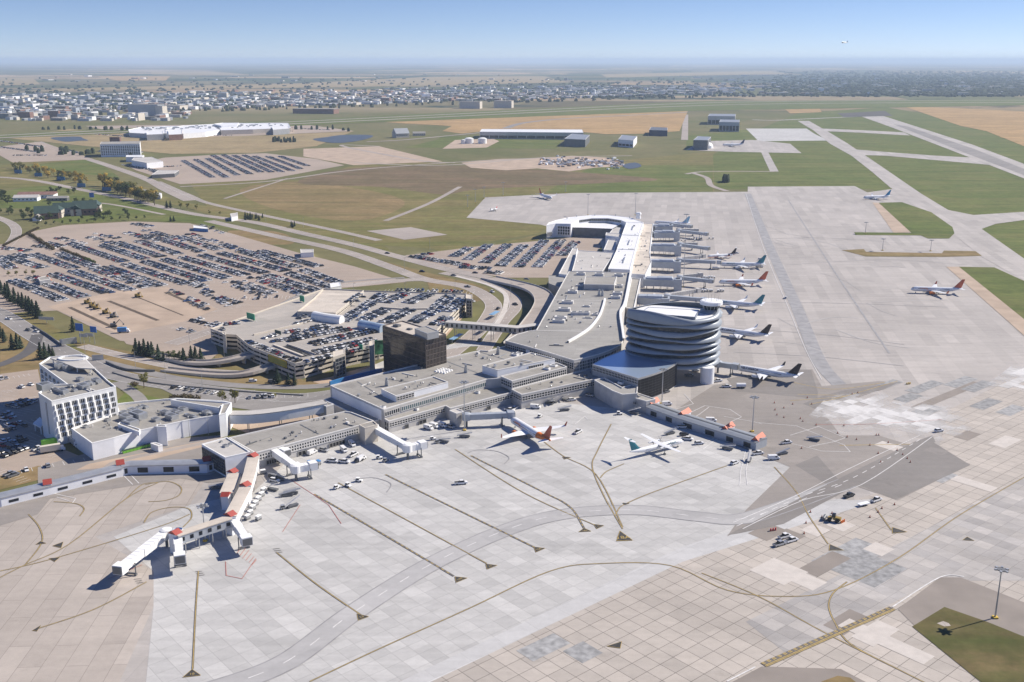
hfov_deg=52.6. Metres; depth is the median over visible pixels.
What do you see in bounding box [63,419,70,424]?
window
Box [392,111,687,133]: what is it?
farm field
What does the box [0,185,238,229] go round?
verge grass
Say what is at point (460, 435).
belt loader
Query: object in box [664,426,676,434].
belt loader
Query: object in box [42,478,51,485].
stair head
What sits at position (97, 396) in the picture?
window
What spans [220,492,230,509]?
stair head
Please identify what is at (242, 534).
jet bridge
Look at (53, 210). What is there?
inn wing
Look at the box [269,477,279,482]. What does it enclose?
service car
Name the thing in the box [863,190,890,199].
airliner
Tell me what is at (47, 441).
box truck
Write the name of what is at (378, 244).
verge grass
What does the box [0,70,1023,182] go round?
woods
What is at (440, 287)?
verge grass
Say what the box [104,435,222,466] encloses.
sidewalk
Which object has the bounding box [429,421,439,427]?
service van
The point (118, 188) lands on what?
leafy tree
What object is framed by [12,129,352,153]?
farm field
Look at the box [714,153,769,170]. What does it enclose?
airfield grass
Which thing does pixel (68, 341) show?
slatted fence
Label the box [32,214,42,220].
inn wing
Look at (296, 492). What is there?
belt loader
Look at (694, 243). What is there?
jet bridge
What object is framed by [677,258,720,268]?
jet bridge
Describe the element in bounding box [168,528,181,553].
stair head
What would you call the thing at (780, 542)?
pickup truck
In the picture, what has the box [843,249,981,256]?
grass island
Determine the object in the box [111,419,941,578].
red lines
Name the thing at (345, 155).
dirt lot
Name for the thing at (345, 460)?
pickup truck
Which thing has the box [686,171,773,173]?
service road
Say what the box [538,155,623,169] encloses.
scrap heaps
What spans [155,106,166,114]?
town block
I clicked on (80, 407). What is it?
window
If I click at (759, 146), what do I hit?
remote apron
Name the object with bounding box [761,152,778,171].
service road
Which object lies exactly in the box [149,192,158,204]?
leafy tree
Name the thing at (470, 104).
town block
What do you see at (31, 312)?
conifer tree
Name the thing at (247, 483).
stair head
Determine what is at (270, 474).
belt loader
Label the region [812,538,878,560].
replaced slab
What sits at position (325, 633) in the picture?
service lane
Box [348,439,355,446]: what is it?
service van
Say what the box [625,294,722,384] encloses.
control tower
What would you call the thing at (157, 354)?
conifer tree
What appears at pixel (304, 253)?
kiosk
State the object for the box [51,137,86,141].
pond water
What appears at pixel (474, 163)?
service road
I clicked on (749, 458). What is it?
passenger stairs
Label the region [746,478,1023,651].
apron weathered
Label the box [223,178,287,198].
service road
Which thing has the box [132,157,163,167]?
shop building
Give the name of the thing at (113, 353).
town road
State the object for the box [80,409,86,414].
window
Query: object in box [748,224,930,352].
faint tyre marks
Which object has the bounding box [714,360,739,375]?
jet bridge
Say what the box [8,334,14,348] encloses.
conifer tree
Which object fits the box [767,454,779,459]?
service van
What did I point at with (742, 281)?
airliner
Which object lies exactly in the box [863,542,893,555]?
replaced slab
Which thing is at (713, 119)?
hangar
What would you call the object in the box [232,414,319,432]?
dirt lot
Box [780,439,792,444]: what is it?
pickup truck
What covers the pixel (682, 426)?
pickup truck
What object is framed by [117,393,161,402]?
verge grass
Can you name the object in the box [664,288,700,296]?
jet bridge
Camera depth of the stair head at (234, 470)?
452.86 m
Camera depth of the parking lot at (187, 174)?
1775.81 m
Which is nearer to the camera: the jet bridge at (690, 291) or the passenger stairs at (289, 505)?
the passenger stairs at (289, 505)
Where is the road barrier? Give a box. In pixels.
[112,372,303,395]
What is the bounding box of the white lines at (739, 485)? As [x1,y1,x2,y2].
[57,195,963,681]
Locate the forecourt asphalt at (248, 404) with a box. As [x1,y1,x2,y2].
[163,389,323,409]
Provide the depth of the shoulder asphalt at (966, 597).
354.99 m
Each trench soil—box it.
[68,307,116,329]
[107,301,158,320]
[138,297,182,315]
[164,292,207,310]
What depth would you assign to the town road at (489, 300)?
867.07 m
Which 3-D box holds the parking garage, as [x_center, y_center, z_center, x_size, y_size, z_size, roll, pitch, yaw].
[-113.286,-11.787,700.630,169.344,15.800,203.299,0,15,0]
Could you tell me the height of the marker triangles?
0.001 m
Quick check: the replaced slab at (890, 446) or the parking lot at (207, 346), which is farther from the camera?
the parking lot at (207, 346)
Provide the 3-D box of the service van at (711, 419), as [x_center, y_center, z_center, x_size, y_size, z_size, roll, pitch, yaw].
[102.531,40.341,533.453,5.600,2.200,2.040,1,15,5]
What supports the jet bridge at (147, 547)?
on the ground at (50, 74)
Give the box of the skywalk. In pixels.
[230,400,326,428]
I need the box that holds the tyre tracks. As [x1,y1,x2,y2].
[208,193,962,681]
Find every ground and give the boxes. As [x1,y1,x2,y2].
[0,62,1023,491]
[297,165,656,193]
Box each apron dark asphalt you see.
[727,369,817,398]
[728,435,935,534]
[803,382,898,408]
[858,443,969,499]
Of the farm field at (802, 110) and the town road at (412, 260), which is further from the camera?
the farm field at (802, 110)
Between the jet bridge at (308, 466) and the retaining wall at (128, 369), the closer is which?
the jet bridge at (308, 466)
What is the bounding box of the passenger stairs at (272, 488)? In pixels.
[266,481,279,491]
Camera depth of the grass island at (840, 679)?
311.37 m
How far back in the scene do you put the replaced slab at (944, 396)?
573.29 m
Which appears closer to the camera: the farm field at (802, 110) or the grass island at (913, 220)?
the grass island at (913, 220)
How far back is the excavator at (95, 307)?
772.58 m
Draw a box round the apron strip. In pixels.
[400,499,871,681]
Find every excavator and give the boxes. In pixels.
[93,303,100,309]
[102,308,110,313]
[110,311,118,317]
[110,319,123,326]
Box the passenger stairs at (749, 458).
[746,449,751,461]
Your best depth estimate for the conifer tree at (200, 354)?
639.36 m
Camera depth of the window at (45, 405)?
503.22 m
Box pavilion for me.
[46,196,68,200]
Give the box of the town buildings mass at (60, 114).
[0,73,1023,120]
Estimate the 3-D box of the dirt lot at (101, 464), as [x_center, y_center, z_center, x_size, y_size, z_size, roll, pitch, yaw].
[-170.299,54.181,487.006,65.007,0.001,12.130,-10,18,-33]
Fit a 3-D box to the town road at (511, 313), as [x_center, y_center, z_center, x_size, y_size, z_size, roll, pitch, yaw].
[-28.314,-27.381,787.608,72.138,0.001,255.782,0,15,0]
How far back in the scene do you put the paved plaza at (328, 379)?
609.77 m
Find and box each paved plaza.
[314,366,384,383]
[444,306,464,335]
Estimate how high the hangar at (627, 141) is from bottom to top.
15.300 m
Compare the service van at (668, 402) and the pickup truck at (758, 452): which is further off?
the service van at (668, 402)
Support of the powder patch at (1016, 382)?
on the apron beige at (673, 624)
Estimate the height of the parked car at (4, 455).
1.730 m
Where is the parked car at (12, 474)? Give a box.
[6,471,19,477]
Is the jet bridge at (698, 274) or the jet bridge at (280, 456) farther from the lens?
the jet bridge at (698, 274)
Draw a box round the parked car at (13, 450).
[9,448,19,453]
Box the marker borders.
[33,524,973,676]
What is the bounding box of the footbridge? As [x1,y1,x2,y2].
[445,320,538,339]
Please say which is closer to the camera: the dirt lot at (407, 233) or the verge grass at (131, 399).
the verge grass at (131, 399)
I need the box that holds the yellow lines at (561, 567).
[1,381,1023,681]
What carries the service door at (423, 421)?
in the terminal building at (395, 400)
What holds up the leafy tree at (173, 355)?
on the verge grass at (124, 361)
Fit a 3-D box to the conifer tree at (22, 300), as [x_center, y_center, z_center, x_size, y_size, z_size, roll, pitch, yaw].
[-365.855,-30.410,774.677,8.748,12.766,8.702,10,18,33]
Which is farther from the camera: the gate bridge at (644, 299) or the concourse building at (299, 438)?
the gate bridge at (644, 299)
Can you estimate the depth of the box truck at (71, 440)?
499.56 m
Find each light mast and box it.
[196,503,208,541]
[459,380,468,430]
[659,368,667,403]
[682,214,689,286]
[750,395,758,431]
[992,566,1008,618]
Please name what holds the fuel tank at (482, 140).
on the ground at (50, 74)
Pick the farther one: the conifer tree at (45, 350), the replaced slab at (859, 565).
the conifer tree at (45, 350)
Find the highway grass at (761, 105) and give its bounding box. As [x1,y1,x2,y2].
[0,99,1023,137]
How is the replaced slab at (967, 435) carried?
on the apron beige at (673, 624)
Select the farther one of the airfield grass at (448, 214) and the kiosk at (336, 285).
the airfield grass at (448, 214)
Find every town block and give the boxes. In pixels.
[127,104,163,115]
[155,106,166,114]
[164,105,187,109]
[293,108,338,113]
[459,101,481,108]
[494,100,513,107]
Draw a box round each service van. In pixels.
[307,448,317,454]
[340,445,347,452]
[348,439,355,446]
[356,454,366,461]
[423,423,433,429]
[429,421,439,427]
[437,421,446,427]
[530,403,540,408]
[661,400,671,404]
[706,417,716,421]
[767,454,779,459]
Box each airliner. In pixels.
[501,417,566,442]
[535,188,556,199]
[624,433,682,454]
[654,216,689,223]
[707,247,736,258]
[719,271,768,286]
[719,324,772,338]
[720,294,764,308]
[721,255,766,268]
[723,139,744,146]
[738,362,803,379]
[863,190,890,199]
[911,279,964,293]
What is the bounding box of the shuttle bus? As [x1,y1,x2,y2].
[193,225,207,231]
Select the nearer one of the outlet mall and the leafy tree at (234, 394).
the leafy tree at (234, 394)
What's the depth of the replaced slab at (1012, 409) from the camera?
550.39 m
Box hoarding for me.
[329,368,381,385]
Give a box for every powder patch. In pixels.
[815,397,963,432]
[997,366,1023,388]
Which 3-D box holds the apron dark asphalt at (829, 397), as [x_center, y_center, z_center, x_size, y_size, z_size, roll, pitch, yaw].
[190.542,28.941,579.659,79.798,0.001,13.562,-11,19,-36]
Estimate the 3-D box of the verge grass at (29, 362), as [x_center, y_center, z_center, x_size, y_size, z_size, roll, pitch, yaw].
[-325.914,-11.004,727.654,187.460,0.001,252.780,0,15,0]
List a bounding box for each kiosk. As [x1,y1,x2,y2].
[38,276,50,284]
[300,249,313,257]
[330,282,340,288]
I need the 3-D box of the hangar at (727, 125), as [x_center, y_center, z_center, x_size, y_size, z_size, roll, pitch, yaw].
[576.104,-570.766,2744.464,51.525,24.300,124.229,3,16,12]
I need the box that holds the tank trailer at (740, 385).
[736,383,745,387]
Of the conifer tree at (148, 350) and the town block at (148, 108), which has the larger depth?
the town block at (148, 108)
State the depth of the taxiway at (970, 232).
1215.61 m
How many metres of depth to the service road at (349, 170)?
1727.33 m
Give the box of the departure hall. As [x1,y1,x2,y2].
[505,248,640,373]
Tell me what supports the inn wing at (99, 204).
on the ground at (50, 74)
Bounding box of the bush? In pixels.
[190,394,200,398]
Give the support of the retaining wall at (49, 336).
on the ground at (50, 74)
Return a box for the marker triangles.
[34,457,971,676]
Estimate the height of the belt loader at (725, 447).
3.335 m
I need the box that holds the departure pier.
[546,212,652,287]
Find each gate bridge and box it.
[637,294,669,305]
[643,276,681,291]
[651,243,681,255]
[651,258,680,272]
[652,230,679,241]
[653,223,672,230]
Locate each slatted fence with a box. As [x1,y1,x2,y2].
[59,337,76,344]
[92,354,103,359]
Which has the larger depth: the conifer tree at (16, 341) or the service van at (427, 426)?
the conifer tree at (16, 341)
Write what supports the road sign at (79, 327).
on the ground at (50, 74)
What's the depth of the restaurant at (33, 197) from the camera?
1364.14 m
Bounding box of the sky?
[0,0,1023,61]
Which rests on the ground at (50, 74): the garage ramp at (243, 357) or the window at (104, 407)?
the garage ramp at (243, 357)
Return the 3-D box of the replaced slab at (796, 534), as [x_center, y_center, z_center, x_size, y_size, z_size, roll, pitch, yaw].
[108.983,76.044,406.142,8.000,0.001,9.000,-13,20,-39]
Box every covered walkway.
[0,464,122,506]
[121,459,214,475]
[646,403,766,449]
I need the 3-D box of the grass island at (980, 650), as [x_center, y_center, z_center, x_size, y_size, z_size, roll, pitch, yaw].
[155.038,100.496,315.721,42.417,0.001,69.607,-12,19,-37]
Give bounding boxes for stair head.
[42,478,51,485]
[115,459,124,465]
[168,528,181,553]
[202,456,211,461]
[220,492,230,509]
[223,510,236,535]
[226,467,238,473]
[239,480,251,504]
[247,452,259,472]
[679,407,691,414]
[722,421,735,428]
[751,432,765,441]
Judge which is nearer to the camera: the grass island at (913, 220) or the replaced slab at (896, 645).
the replaced slab at (896, 645)
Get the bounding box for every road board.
[77,183,85,187]
[102,187,110,190]
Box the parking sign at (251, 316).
[246,312,254,320]
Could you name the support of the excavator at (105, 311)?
on the dirt lot at (132, 321)
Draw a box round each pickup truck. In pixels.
[326,457,337,462]
[337,458,349,463]
[348,451,358,456]
[454,479,467,484]
[573,428,581,433]
[677,424,686,427]
[681,436,692,440]
[752,450,763,454]
[772,539,786,546]
[777,532,791,539]
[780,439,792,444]
[784,536,798,542]
[843,491,854,497]
[870,496,882,502]
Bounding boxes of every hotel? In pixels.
[36,354,118,444]
[100,137,140,156]
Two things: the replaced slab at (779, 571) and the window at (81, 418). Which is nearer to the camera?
the replaced slab at (779, 571)
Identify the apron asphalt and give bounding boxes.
[0,472,225,524]
[38,436,213,482]
[677,369,968,535]
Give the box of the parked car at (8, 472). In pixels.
[2,470,16,475]
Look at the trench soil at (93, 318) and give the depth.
749.11 m
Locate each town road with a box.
[0,177,493,277]
[0,216,21,243]
[0,308,330,401]
[0,334,43,366]
[40,142,193,200]
[77,344,237,370]
[90,359,329,388]
[102,203,163,214]
[112,381,147,401]
[160,181,380,240]
[166,278,421,344]
[204,220,501,356]
[280,277,403,303]
[357,342,480,373]
[439,272,521,349]
[455,276,508,334]
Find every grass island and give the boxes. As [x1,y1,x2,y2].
[822,676,854,681]
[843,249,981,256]
[855,202,953,237]
[912,607,1023,681]
[960,267,1023,318]
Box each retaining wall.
[32,325,61,345]
[106,361,154,371]
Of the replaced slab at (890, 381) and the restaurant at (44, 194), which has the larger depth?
the restaurant at (44, 194)
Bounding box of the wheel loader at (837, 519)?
[822,513,841,522]
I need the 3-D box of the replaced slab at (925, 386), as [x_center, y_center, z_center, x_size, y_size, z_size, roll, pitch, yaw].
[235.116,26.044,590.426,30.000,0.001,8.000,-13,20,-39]
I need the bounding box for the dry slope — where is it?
[240,182,404,220]
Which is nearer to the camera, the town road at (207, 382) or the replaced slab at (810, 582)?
the replaced slab at (810, 582)
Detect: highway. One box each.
[0,100,927,135]
[0,102,1023,137]
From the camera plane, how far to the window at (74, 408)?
503.53 m
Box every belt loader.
[208,480,224,488]
[267,472,276,476]
[275,473,284,480]
[278,487,295,496]
[283,486,300,494]
[439,436,450,442]
[457,430,471,437]
[557,404,571,410]
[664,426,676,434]
[720,443,735,449]
[776,446,789,454]
[806,434,822,440]
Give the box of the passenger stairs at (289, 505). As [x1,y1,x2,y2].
[285,494,299,507]
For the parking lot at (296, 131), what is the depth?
2764.09 m
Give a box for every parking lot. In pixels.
[0,142,87,162]
[0,221,400,343]
[0,369,77,475]
[88,125,346,135]
[124,334,217,358]
[129,153,342,183]
[405,237,600,277]
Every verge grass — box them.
[0,160,184,206]
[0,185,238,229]
[0,322,91,378]
[0,466,39,489]
[14,312,89,356]
[27,159,119,177]
[73,342,214,382]
[116,381,138,401]
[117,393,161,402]
[161,197,390,251]
[215,354,328,384]
[228,230,293,244]
[384,261,489,292]
[419,233,545,250]
[427,278,480,301]
[496,283,531,309]
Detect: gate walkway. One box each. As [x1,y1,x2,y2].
[177,516,232,552]
[219,473,240,505]
[224,487,250,522]
[239,456,258,493]
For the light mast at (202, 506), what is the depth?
398.18 m
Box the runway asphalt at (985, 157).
[894,124,1023,174]
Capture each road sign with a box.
[38,316,53,321]
[75,323,82,340]
[90,326,96,341]
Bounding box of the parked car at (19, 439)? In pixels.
[15,437,23,442]
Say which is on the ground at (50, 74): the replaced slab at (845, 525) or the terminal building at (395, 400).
the terminal building at (395, 400)
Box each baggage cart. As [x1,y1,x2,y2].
[244,513,250,519]
[249,504,255,508]
[254,514,261,520]
[259,469,265,474]
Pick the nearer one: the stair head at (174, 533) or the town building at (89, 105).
the stair head at (174, 533)
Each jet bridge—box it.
[112,527,171,575]
[171,527,186,567]
[231,517,252,549]
[271,448,300,476]
[278,447,290,463]
[290,460,318,480]
[375,425,412,455]
[403,439,427,458]
[462,410,514,426]
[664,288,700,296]
[664,294,706,301]
[670,222,692,227]
[676,227,698,235]
[676,254,705,259]
[677,229,708,238]
[677,241,697,249]
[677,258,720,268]
[677,272,702,276]
[677,275,714,287]
[678,242,710,253]
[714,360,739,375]
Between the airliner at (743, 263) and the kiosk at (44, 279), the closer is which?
the kiosk at (44, 279)
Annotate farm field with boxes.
[0,77,38,85]
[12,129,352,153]
[29,76,564,90]
[97,76,169,80]
[152,71,248,74]
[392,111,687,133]
[601,71,794,76]
[785,109,820,112]
[907,107,1023,145]
[1002,137,1023,142]
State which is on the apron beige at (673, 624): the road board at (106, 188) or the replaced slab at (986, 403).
the replaced slab at (986, 403)
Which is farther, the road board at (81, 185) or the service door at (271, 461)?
the road board at (81, 185)
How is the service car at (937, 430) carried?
on the powder patch at (886, 416)
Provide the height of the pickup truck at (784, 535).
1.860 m
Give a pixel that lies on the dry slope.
(333, 202)
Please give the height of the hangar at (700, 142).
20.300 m
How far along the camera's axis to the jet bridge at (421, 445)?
483.10 m
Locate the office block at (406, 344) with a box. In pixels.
[382,321,446,371]
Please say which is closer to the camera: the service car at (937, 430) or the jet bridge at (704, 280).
the service car at (937, 430)
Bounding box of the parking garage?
[210,289,471,378]
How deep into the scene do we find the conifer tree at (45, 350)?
644.76 m
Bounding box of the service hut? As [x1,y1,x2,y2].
[230,212,237,220]
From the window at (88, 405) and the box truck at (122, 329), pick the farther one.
the box truck at (122, 329)
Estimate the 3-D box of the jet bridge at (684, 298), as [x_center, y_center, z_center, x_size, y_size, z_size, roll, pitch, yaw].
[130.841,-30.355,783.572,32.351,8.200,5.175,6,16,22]
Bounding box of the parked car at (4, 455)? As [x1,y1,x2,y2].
[0,453,8,457]
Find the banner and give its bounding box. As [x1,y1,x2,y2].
[268,354,286,367]
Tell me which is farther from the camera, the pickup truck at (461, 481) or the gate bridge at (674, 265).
the gate bridge at (674, 265)
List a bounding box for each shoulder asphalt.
[733,666,864,681]
[898,577,1023,635]
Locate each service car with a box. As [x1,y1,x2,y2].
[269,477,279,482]
[319,447,328,451]
[447,423,454,428]
[679,432,688,435]
[694,440,703,444]
[730,460,738,464]
[934,428,943,431]
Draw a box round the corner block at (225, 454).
[201,437,249,476]
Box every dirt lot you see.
[48,287,216,333]
[77,440,206,469]
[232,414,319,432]
[303,146,439,164]
[369,227,446,239]
[443,139,498,148]
[463,156,622,170]
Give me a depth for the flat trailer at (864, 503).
432.41 m
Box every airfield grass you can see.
[191,151,713,248]
[405,136,561,148]
[545,165,712,192]
[686,130,751,150]
[713,108,1023,257]
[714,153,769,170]
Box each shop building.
[126,155,143,161]
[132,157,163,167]
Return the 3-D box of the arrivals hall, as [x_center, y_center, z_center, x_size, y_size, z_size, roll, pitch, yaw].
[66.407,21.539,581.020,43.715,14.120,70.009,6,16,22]
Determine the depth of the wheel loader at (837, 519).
417.50 m
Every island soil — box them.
[872,202,909,232]
[947,267,1023,334]
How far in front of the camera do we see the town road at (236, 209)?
1232.12 m
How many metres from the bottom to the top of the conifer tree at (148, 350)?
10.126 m
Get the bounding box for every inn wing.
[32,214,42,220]
[33,205,58,218]
[52,202,72,214]
[58,205,64,217]
[70,205,81,215]
[72,200,96,215]
[97,200,101,211]
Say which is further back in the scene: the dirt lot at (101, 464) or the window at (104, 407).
the window at (104, 407)
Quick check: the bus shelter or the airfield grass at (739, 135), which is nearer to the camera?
the bus shelter
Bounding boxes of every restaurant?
[12,194,40,201]
[17,191,57,197]
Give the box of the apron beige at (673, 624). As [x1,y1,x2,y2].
[431,376,1023,681]
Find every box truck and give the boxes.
[39,443,65,453]
[41,437,61,444]
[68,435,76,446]
[117,327,129,332]
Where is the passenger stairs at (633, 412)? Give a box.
[628,406,640,414]
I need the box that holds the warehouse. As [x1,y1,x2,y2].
[480,129,582,139]
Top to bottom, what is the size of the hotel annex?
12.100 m
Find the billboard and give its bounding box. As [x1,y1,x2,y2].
[374,340,382,360]
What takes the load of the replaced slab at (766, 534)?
on the apron beige at (673, 624)
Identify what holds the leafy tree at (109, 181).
on the ground at (50, 74)
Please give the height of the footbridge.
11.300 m
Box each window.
[44,402,49,433]
[54,404,60,409]
[55,409,62,414]
[56,421,62,426]
[57,415,63,420]
[57,427,64,432]
[59,432,65,437]
[61,402,68,407]
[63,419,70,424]
[64,413,71,418]
[69,400,75,405]
[71,406,77,411]
[71,417,77,422]
[72,411,78,416]
[77,398,83,403]
[78,404,84,409]
[79,415,85,420]
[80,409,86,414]
[86,402,92,407]
[92,395,98,400]
[94,412,100,417]
[101,410,107,415]
[102,404,108,409]
[108,397,114,402]
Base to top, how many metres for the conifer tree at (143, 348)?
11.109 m
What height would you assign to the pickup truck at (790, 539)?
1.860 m
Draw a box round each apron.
[95,186,1023,681]
[114,402,845,681]
[687,140,800,152]
[747,129,825,140]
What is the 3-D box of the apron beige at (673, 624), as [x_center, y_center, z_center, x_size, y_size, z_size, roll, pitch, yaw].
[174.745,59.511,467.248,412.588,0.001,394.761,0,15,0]
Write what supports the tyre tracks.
on the apron at (957, 334)
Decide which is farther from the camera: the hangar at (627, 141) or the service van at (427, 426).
the hangar at (627, 141)
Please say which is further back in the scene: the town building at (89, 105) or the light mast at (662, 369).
the town building at (89, 105)
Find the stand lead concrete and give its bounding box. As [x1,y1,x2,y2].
[938,621,950,625]
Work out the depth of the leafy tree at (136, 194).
1367.13 m
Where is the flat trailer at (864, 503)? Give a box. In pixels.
[857,501,870,506]
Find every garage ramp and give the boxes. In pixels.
[147,351,256,366]
[160,362,279,377]
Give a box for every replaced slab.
[516,633,569,660]
[563,641,602,662]
[749,526,787,540]
[750,558,807,584]
[780,528,804,541]
[792,573,826,590]
[800,551,850,576]
[801,524,829,536]
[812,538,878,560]
[824,609,865,634]
[826,520,854,530]
[831,552,906,587]
[838,618,934,664]
[840,543,864,554]
[851,620,899,646]
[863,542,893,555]
[874,441,902,450]
[878,379,901,388]
[895,393,921,402]
[905,380,943,393]
[911,382,976,407]
[911,405,941,414]
[937,473,956,482]
[943,376,976,387]
[950,475,996,491]
[954,430,979,439]
[962,380,995,391]
[970,398,1002,409]
[989,435,1020,447]
[996,404,1023,415]
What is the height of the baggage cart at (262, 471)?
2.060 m
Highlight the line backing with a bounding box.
[0,424,1022,681]
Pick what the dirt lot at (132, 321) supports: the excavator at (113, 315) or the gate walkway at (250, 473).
the excavator at (113, 315)
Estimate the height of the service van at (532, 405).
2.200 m
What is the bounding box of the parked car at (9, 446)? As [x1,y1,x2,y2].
[6,445,15,448]
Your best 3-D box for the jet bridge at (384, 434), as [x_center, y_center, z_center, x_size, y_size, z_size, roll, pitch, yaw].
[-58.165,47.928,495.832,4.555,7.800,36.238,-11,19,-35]
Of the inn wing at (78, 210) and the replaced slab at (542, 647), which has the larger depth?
the inn wing at (78, 210)
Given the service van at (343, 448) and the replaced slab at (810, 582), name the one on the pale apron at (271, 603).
the service van at (343, 448)
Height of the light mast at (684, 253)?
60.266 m
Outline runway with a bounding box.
[864,116,1023,177]
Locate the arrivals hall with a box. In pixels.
[592,349,676,412]
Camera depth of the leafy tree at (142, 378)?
587.35 m
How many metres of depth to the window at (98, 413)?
512.52 m
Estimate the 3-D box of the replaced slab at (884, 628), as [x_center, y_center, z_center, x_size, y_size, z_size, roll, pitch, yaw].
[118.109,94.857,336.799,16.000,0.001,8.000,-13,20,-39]
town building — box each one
[27,103,39,106]
[82,104,94,107]
[83,102,98,105]
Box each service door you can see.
[266,458,278,464]
[298,447,316,456]
[329,439,344,447]
[419,419,426,424]
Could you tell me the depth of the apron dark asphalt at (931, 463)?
467.68 m
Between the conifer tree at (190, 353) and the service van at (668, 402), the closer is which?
the service van at (668, 402)
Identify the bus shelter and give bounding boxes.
[449,333,462,340]
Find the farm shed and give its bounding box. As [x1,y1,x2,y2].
[412,131,425,135]
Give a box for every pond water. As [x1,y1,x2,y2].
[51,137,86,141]
[313,135,372,142]
[623,163,640,168]
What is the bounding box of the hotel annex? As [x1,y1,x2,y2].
[71,398,232,459]
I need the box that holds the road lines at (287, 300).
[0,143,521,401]
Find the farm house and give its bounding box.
[392,128,408,137]
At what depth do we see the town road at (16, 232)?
1144.71 m
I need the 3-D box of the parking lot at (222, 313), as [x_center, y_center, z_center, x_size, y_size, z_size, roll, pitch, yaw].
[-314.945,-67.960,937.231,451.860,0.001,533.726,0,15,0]
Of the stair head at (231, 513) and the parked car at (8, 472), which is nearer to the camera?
the stair head at (231, 513)
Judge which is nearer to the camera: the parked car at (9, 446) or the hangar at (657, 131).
the parked car at (9, 446)
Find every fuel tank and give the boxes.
[464,137,472,143]
[478,137,486,143]
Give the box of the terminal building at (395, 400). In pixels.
[320,346,602,432]
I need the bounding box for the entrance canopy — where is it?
[33,417,42,433]
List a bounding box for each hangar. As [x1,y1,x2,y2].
[564,134,589,146]
[618,135,636,147]
[649,127,667,135]
[693,136,710,149]
[708,114,735,124]
[719,119,739,131]
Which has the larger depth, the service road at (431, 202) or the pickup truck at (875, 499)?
the service road at (431, 202)
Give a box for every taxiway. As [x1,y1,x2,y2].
[788,117,841,119]
[799,121,1023,279]
[822,128,907,134]
[858,150,987,164]
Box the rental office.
[152,170,178,178]
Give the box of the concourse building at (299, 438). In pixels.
[229,411,377,466]
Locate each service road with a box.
[180,157,549,186]
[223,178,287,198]
[339,145,455,162]
[355,155,631,165]
[366,132,479,141]
[383,187,460,220]
[504,112,684,127]
[681,115,687,139]
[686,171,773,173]
[692,173,728,190]
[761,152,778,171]
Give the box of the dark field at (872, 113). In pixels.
[838,111,891,116]
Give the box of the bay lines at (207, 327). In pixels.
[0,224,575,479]
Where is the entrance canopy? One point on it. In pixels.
(38, 422)
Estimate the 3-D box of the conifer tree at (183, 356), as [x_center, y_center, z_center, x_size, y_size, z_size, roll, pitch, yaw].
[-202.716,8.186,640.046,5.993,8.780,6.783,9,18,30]
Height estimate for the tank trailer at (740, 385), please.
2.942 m
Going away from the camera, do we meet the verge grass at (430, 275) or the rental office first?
the verge grass at (430, 275)
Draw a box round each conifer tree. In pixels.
[0,280,2,293]
[0,328,8,341]
[2,283,7,297]
[5,288,11,300]
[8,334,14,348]
[9,287,16,302]
[12,333,20,348]
[16,292,20,304]
[17,292,24,308]
[18,336,23,347]
[21,295,26,308]
[23,296,30,312]
[28,299,34,315]
[31,301,42,317]
[34,342,45,358]
[42,342,50,358]
[68,316,74,330]
[131,338,137,353]
[135,341,141,354]
[140,339,146,354]
[144,341,152,356]
[149,341,155,355]
[154,344,161,358]
[180,348,186,360]
[187,346,192,359]
[191,346,199,360]
[198,347,204,358]
[272,368,281,382]
[284,372,291,383]
[290,373,297,384]
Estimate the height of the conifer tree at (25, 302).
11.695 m
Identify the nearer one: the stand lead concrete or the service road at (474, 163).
the stand lead concrete
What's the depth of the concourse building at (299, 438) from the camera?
497.90 m
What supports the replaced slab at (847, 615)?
on the apron weathered
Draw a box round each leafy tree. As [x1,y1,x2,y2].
[104,179,112,186]
[116,183,121,194]
[119,184,128,196]
[127,181,137,188]
[132,189,139,200]
[138,372,147,387]
[141,190,149,202]
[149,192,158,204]
[170,350,177,358]
[217,389,226,399]
[229,389,238,402]
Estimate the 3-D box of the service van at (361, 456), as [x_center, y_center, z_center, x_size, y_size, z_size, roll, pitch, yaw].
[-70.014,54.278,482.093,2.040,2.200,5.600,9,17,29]
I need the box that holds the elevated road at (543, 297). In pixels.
[481,276,553,344]
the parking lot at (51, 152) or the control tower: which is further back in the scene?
the parking lot at (51, 152)
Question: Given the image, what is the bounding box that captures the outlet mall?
[128,123,290,140]
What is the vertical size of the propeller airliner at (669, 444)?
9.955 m
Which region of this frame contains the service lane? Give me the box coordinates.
[211,484,826,681]

